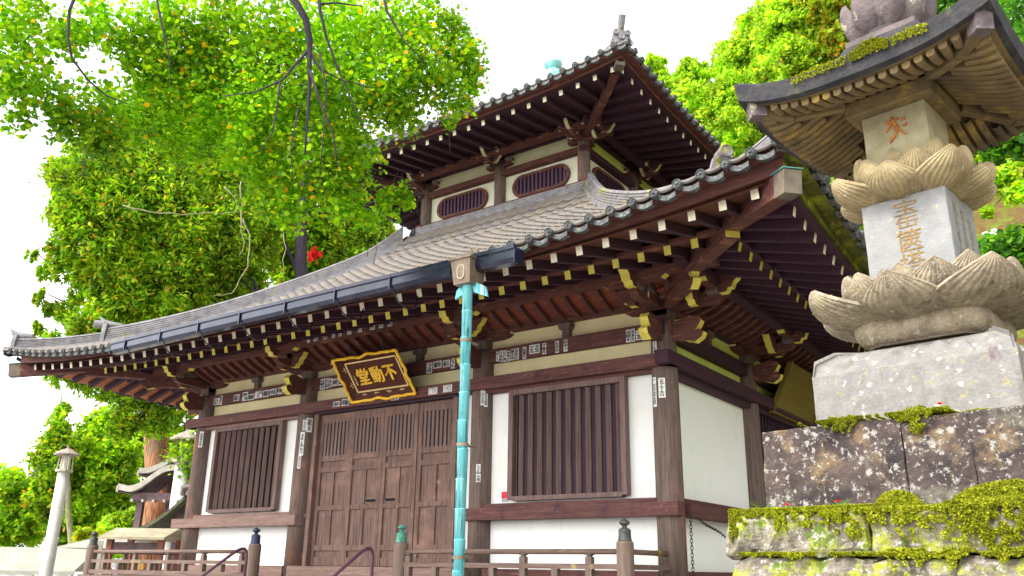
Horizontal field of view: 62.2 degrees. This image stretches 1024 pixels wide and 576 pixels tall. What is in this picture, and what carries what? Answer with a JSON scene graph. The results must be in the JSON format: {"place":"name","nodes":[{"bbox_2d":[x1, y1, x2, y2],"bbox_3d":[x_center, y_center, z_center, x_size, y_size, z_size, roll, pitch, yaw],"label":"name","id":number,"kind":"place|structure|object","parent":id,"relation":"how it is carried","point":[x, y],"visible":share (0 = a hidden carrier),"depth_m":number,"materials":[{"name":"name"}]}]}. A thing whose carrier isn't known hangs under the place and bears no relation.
{"place":"outdoors","nodes":[
{"label":"outdoors","id":0,"kind":"place"},
{"bbox_2d":[0,568,114,575],"bbox_3d":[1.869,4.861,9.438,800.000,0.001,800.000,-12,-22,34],"label":"ground","id":1,"kind":"structure","parent":0,"point":[75,573],"depth_m":134.64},
{"bbox_2d":[0,462,23,472],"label":"broadleaf tree","id":2,"kind":"object","parent":1,"relation":"on","point":[4,464],"visible":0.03,"depth_m":63.65,"materials":[{"name":"green plant"}]},
{"bbox_2d":[0,464,44,546],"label":"broadleaf tree","id":3,"kind":"object","parent":1,"relation":"on","point":[18,526],"visible":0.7,"depth_m":39.73,"materials":[{"name":"green plant"}]},
{"bbox_2d":[18,394,88,543],"bbox_3d":[-20.712,8.572,38.177,2.458,7.546,2.723,-12,-22,34],"label":"conifer","id":4,"kind":"object","parent":1,"relation":"on","point":[53,439],"visible":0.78,"depth_m":38.12,"materials":[{"name":"green plant"}]},
{"bbox_2d":[19,471,91,546],"bbox_3d":[-20.814,10.412,39.796,3.208,5.290,4.297,-40,-44,63],"label":"broadleaf tree","id":5,"kind":"object","parent":1,"relation":"on","point":[38,496],"visible":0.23,"depth_m":38.83,"materials":[{"name":"green plant"}]},
{"bbox_2d":[0,547,111,575],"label":"festival tent","id":6,"kind":"object","parent":1,"relation":"on","point":[69,561],"visible":0.77,"depth_m":27.73,"materials":[{"name":"white fabric"}]},
{"bbox_2d":[39,446,79,575],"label":"lamp post","id":7,"kind":"object","parent":1,"relation":"on","point":[64,471],"visible":1,"depth_m":16.69,"materials":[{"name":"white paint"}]},
{"bbox_2d":[70,523,106,542],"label":"broadleaf tree","id":8,"kind":"object","parent":1,"relation":"on","point":[79,534],"visible":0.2,"depth_m":34.35,"materials":[{"name":"green plant"}]},
{"bbox_2d":[89,540,103,568],"bbox_3d":[-9.363,6.675,18.755,0.290,2.120,0.080,6,-19,-15],"label":"white signpost","id":9,"kind":"object","parent":1,"relation":"on","point":[99,555],"visible":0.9,"depth_m":19.01,"materials":[{"name":"paint"}]},
{"bbox_2d":[52,537,140,575],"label":"wall","id":10,"kind":"structure","parent":1,"relation":"on","point":[83,544],"depth_m":22.06,"materials":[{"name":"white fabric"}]},
{"bbox_2d":[61,432,143,531],"bbox_3d":[-18.947,9.866,39.779,4.603,6.319,3.402,14,-23,-34],"label":"broadleaf tree","id":11,"kind":"object","parent":1,"relation":"on","point":[104,470],"visible":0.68,"depth_m":39.06,"materials":[{"name":"green plant"}]},
{"bbox_2d":[69,402,144,478],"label":"broadleaf tree","id":12,"kind":"object","parent":1,"relation":"on","point":[94,422],"visible":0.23,"depth_m":46.11,"materials":[{"name":"green plant"}]},
{"bbox_2d":[96,425,181,558],"bbox_3d":[-15.814,9.287,38.018,5.122,6.330,2.858,7,-19,-16],"label":"broadleaf tree","id":13,"kind":"object","parent":1,"relation":"on","point":[117,519],"visible":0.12,"depth_m":36.50,"materials":[{"name":"green plant"}]},
{"bbox_2d":[99,528,181,574],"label":"board shelter","id":14,"kind":"object","parent":1,"relation":"on","point":[146,537],"visible":0.68,"depth_m":18.15,"materials":[{"name":"beige wood"}]},
{"bbox_2d":[116,457,187,554],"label":"shrine building","id":15,"kind":"structure","parent":1,"relation":"on","point":[155,481],"depth_m":24.47,"materials":[{"name":"brown wood"}]},
{"bbox_2d":[22,100,286,569],"bbox_3d":[-11.446,0.811,26.895,7.526,15.567,6.774,7,-19,-18],"label":"cedar tree","id":16,"kind":"object","parent":1,"relation":"on","point":[123,267],"visible":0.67,"depth_m":25.33,"materials":[{"name":"green plant"}]},
{"bbox_2d":[138,484,188,569],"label":"gate roof","id":17,"kind":"structure","parent":1,"relation":"on","point":[175,511],"depth_m":20.71,"materials":[{"name":"green tile"}]},
{"bbox_2d":[159,429,195,569],"bbox_3d":[-8.850,6.220,22.531,1.418,5.384,1.318,9,-20,-24],"label":"lamp post","id":18,"kind":"object","parent":1,"relation":"on","point":[184,441],"visible":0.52,"depth_m":22.78,"materials":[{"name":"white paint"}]},
{"bbox_2d":[200,547,247,575],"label":"stair handrail","id":19,"kind":"object","parent":1,"relation":"on","point":[228,557],"visible":1,"depth_m":12.06,"materials":[{"name":"metal"}]},
{"bbox_2d":[0,0,490,261],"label":"katsura tree","id":20,"kind":"object","parent":1,"relation":"on","point":[326,87],"visible":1,"depth_m":9.26,"materials":[{"name":"green plant"}]},
{"bbox_2d":[308,235,322,263],"bbox_3d":[-2.220,-0.433,9.535,0.141,0.348,0.207,14,-22,-34],"label":"red leaf cluster","id":21,"kind":"object","parent":20,"relation":"hanging from","point":[314,253],"visible":1,"depth_m":9.52,"materials":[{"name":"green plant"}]},
{"bbox_2d":[129,53,387,297],"bbox_3d":[-9.219,-0.241,29.166,8.825,18.196,7.046,14,-23,-35],"label":"cypress tree","id":22,"kind":"object","parent":1,"relation":"on","point":[352,243],"visible":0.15,"depth_m":27.48,"materials":[{"name":"green plant"}]},
{"bbox_2d":[266,214,397,284],"bbox_3d":[-7.894,3.356,33.741,6.180,14.856,3.001,5,-19,-13],"label":"broadleaf tree","id":23,"kind":"object","parent":1,"relation":"on","point":[319,239],"visible":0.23,"depth_m":34.39,"materials":[{"name":"green plant"}]},
{"bbox_2d":[332,547,373,575],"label":"stair handrail","id":24,"kind":"object","parent":1,"relation":"on","point":[349,562],"visible":1,"depth_m":10.68,"materials":[{"name":"metal"}]},
{"bbox_2d":[2,14,869,575],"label":"temple hall","id":25,"kind":"structure","parent":1,"relation":"on","point":[578,298],"depth_m":12.27,"materials":[{"name":"wood"}]},
{"bbox_2d":[83,527,260,575],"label":"veranda railing","id":26,"kind":"object","parent":25,"relation":"on","point":[253,550],"visible":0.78,"depth_m":13.67,"materials":[{"name":"brown wood"}]},
{"bbox_2d":[205,420,286,513],"bbox_3d":[-4.679,3.161,14.914,1.860,1.515,0.116,-12,-22,34],"label":"window","id":27,"kind":"structure","parent":25,"relation":"in","point":[228,478],"depth_m":14.87,"materials":[{"name":"brown wood"}]},
{"bbox_2d":[309,412,352,565],"bbox_3d":[-2.865,3.190,13.550,0.724,2.370,0.050,-12,-22,34],"label":"door leaf","id":28,"kind":"structure","parent":25,"relation":"in","point":[335,438],"depth_m":13.54,"materials":[{"name":"brown wood"}]},
{"bbox_2d":[341,407,384,565],"bbox_3d":[-2.283,3.062,13.139,0.707,2.370,0.050,-12,-22,34],"label":"door leaf","id":29,"kind":"structure","parent":25,"relation":"in","point":[367,433],"depth_m":13.13,"materials":[{"name":"brown wood"}]},
{"bbox_2d":[331,336,416,403],"bbox_3d":[-2.085,1.291,13.146,1.433,0.865,0.724,-12,-22,34],"label":"name plaque","id":30,"kind":"object","parent":25,"relation":"attached to","point":[372,376],"visible":1,"depth_m":13.12,"materials":[{"name":"paint"}]},
{"bbox_2d":[375,403,419,566],"bbox_3d":[-1.703,2.939,12.743,0.702,2.370,0.050,-12,-22,34],"label":"door leaf","id":31,"kind":"structure","parent":25,"relation":"in","point":[401,422],"depth_m":12.76,"materials":[{"name":"brown wood"}]},
{"bbox_2d":[412,399,452,562],"bbox_3d":[-1.113,2.821,12.360,0.709,2.370,0.060,-12,-22,34],"label":"door leaf","id":32,"kind":"structure","parent":25,"relation":"in","point":[432,495],"depth_m":12.38,"materials":[{"name":"brown wood"}]},
{"bbox_2d":[437,188,488,218],"bbox_3d":[-1.030,-1.737,17.516,1.330,0.470,0.060,-12,-22,34],"label":"window","id":33,"kind":"structure","parent":25,"relation":"in","point":[475,199],"depth_m":17.49,"materials":[{"name":"brown wood"}]},
{"bbox_2d":[501,492,508,501],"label":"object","id":34,"kind":"object","parent":25,"relation":"attached to","point":[504,497],"depth_m":11.63,"materials":[{"name":"red paper"}]},
{"bbox_2d":[392,518,669,575],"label":"veranda railing","id":35,"kind":"object","parent":25,"relation":"on","point":[624,551],"visible":0.97,"depth_m":9.74,"materials":[{"name":"brown wood"}]},
{"bbox_2d":[512,163,570,197],"bbox_3d":[0.557,-2.074,16.433,1.330,0.470,0.060,-12,-22,34],"label":"window","id":36,"kind":"structure","parent":25,"relation":"in","point":[557,175],"depth_m":16.41,"materials":[{"name":"brown wood"}]},
{"bbox_2d":[507,376,630,500],"bbox_3d":[0.720,2.017,11.231,1.830,1.515,0.116,-12,-22,34],"label":"window","id":37,"kind":"structure","parent":25,"relation":"in","point":[573,441],"depth_m":11.19,"materials":[{"name":"brown wood"}]},
{"bbox_2d":[591,167,625,190],"bbox_3d":[1.917,-1.983,16.642,0.060,0.470,1.330,-12,-22,34],"label":"window","id":38,"kind":"structure","parent":25,"relation":"in","point":[607,181],"depth_m":16.54,"materials":[{"name":"brown wood"}]},
{"bbox_2d":[689,514,694,575],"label":"rain chain","id":39,"kind":"object","parent":25,"relation":"hanging from","point":[691,546],"visible":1,"depth_m":9.92,"materials":[{"name":"black metal"}]},
{"bbox_2d":[696,517,724,537],"bbox_3d":[2.675,3.134,10.751,0.030,0.360,1.560,-12,-22,34],"label":"slack chain","id":40,"kind":"object","parent":25,"relation":"hanging from","point":[711,527],"visible":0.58,"depth_m":10.48,"materials":[{"name":"black metal"}]},
{"bbox_2d":[769,361,815,426],"bbox_3d":[4.752,1.799,14.003,0.460,0.780,1.870,-12,-22,34],"label":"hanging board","id":41,"kind":"object","parent":25,"relation":"on","point":[794,394],"visible":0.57,"depth_m":13.78,"materials":[{"name":"yellow wood"}]},
{"bbox_2d":[726,478,1023,575],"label":"mossy wall","id":42,"kind":"structure","parent":1,"relation":"on","point":[977,530],"depth_m":3.61,"materials":[{"name":"stone"}]},
{"bbox_2d":[748,501,781,507],"bbox_3d":[1.252,1.098,4.212,0.263,0.076,0.168,7,-19,-17],"label":"grass tuft","id":43,"kind":"object","parent":42,"relation":"on","point":[759,506],"visible":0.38,"depth_m":4.22,"materials":[{"name":"green plant"}]},
{"bbox_2d":[762,405,1023,507],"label":"stepped plinth","id":44,"kind":"structure","parent":42,"relation":"on","point":[934,454],"depth_m":3.93,"materials":[{"name":"stone"}]},
{"bbox_2d":[734,0,1023,425],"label":"stone pagoda","id":45,"kind":"object","parent":44,"relation":"on","point":[894,117],"visible":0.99,"depth_m":4.54,"materials":[{"name":"stone"}]},
{"bbox_2d":[0,0,1020,567],"label":"sky","id":46,"kind":"structure","parent":0,"point":[518,35],"materials":[{"name":"white"}]},
{"bbox_2d":[973,165,1023,345],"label":"hillside","id":47,"kind":"structure","parent":0,"point":[1003,217],"depth_m":30.63,"materials":[{"name":"soil"}]},
{"bbox_2d":[644,52,676,94],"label":"maple tree","id":48,"kind":"object","parent":47,"relation":"on","point":[656,63],"visible":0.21,"depth_m":42.68,"materials":[{"name":"green plant"}]},
{"bbox_2d":[670,55,734,140],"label":"maple tree","id":49,"kind":"object","parent":47,"relation":"on","point":[690,76],"visible":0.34,"depth_m":40.08,"materials":[{"name":"green plant"}]},
{"bbox_2d":[706,6,765,157],"bbox_3d":[11.006,-7.105,38.550,4.412,12.874,3.571,-12,-22,34],"label":"maple tree","id":50,"kind":"object","parent":47,"relation":"on","point":[729,69],"visible":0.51,"depth_m":38.68,"materials":[{"name":"green plant"}]},
{"bbox_2d":[747,0,828,83],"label":"maple tree","id":51,"kind":"object","parent":47,"relation":"on","point":[782,35],"visible":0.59,"depth_m":36.18,"materials":[{"name":"green plant"}]},
{"bbox_2d":[789,0,850,178],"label":"maple tree","id":52,"kind":"object","parent":47,"relation":"on","point":[832,37],"visible":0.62,"depth_m":35.04,"materials":[{"name":"green plant"}]},
{"bbox_2d":[830,145,1022,229],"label":"hillside tree","id":53,"kind":"object","parent":47,"relation":"on","point":[977,158],"visible":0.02,"depth_m":32.25,"materials":[{"name":"green plant"}]},
{"bbox_2d":[936,0,1023,29],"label":"hillside tree","id":54,"kind":"object","parent":47,"relation":"on","point":[1012,9],"visible":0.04,"depth_m":36.08,"materials":[{"name":"green plant"}]},
{"bbox_2d":[982,228,996,234],"bbox_3d":[14.743,-0.607,25.391,0.854,2.586,0.096,-9,-21,28],"label":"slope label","id":55,"kind":"object","parent":47,"relation":"on","point":[992,230],"visible":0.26,"depth_m":25.82,"materials":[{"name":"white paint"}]},
{"bbox_2d":[977,221,1023,267],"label":"slope shrub","id":56,"kind":"object","parent":47,"relation":"on","point":[1008,242],"visible":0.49,"depth_m":24.23,"materials":[{"name":"green plant"}]},
{"bbox_2d":[978,158,1023,219],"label":"slope shrub","id":57,"kind":"object","parent":47,"relation":"on","point":[1009,174],"visible":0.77,"depth_m":25.75,"materials":[{"name":"green plant"}]},
{"bbox_2d":[978,21,1023,166],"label":"slope shrub","id":58,"kind":"object","parent":47,"relation":"on","point":[1010,148],"visible":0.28,"depth_m":11.21,"materials":[{"name":"green plant"}]}
]}

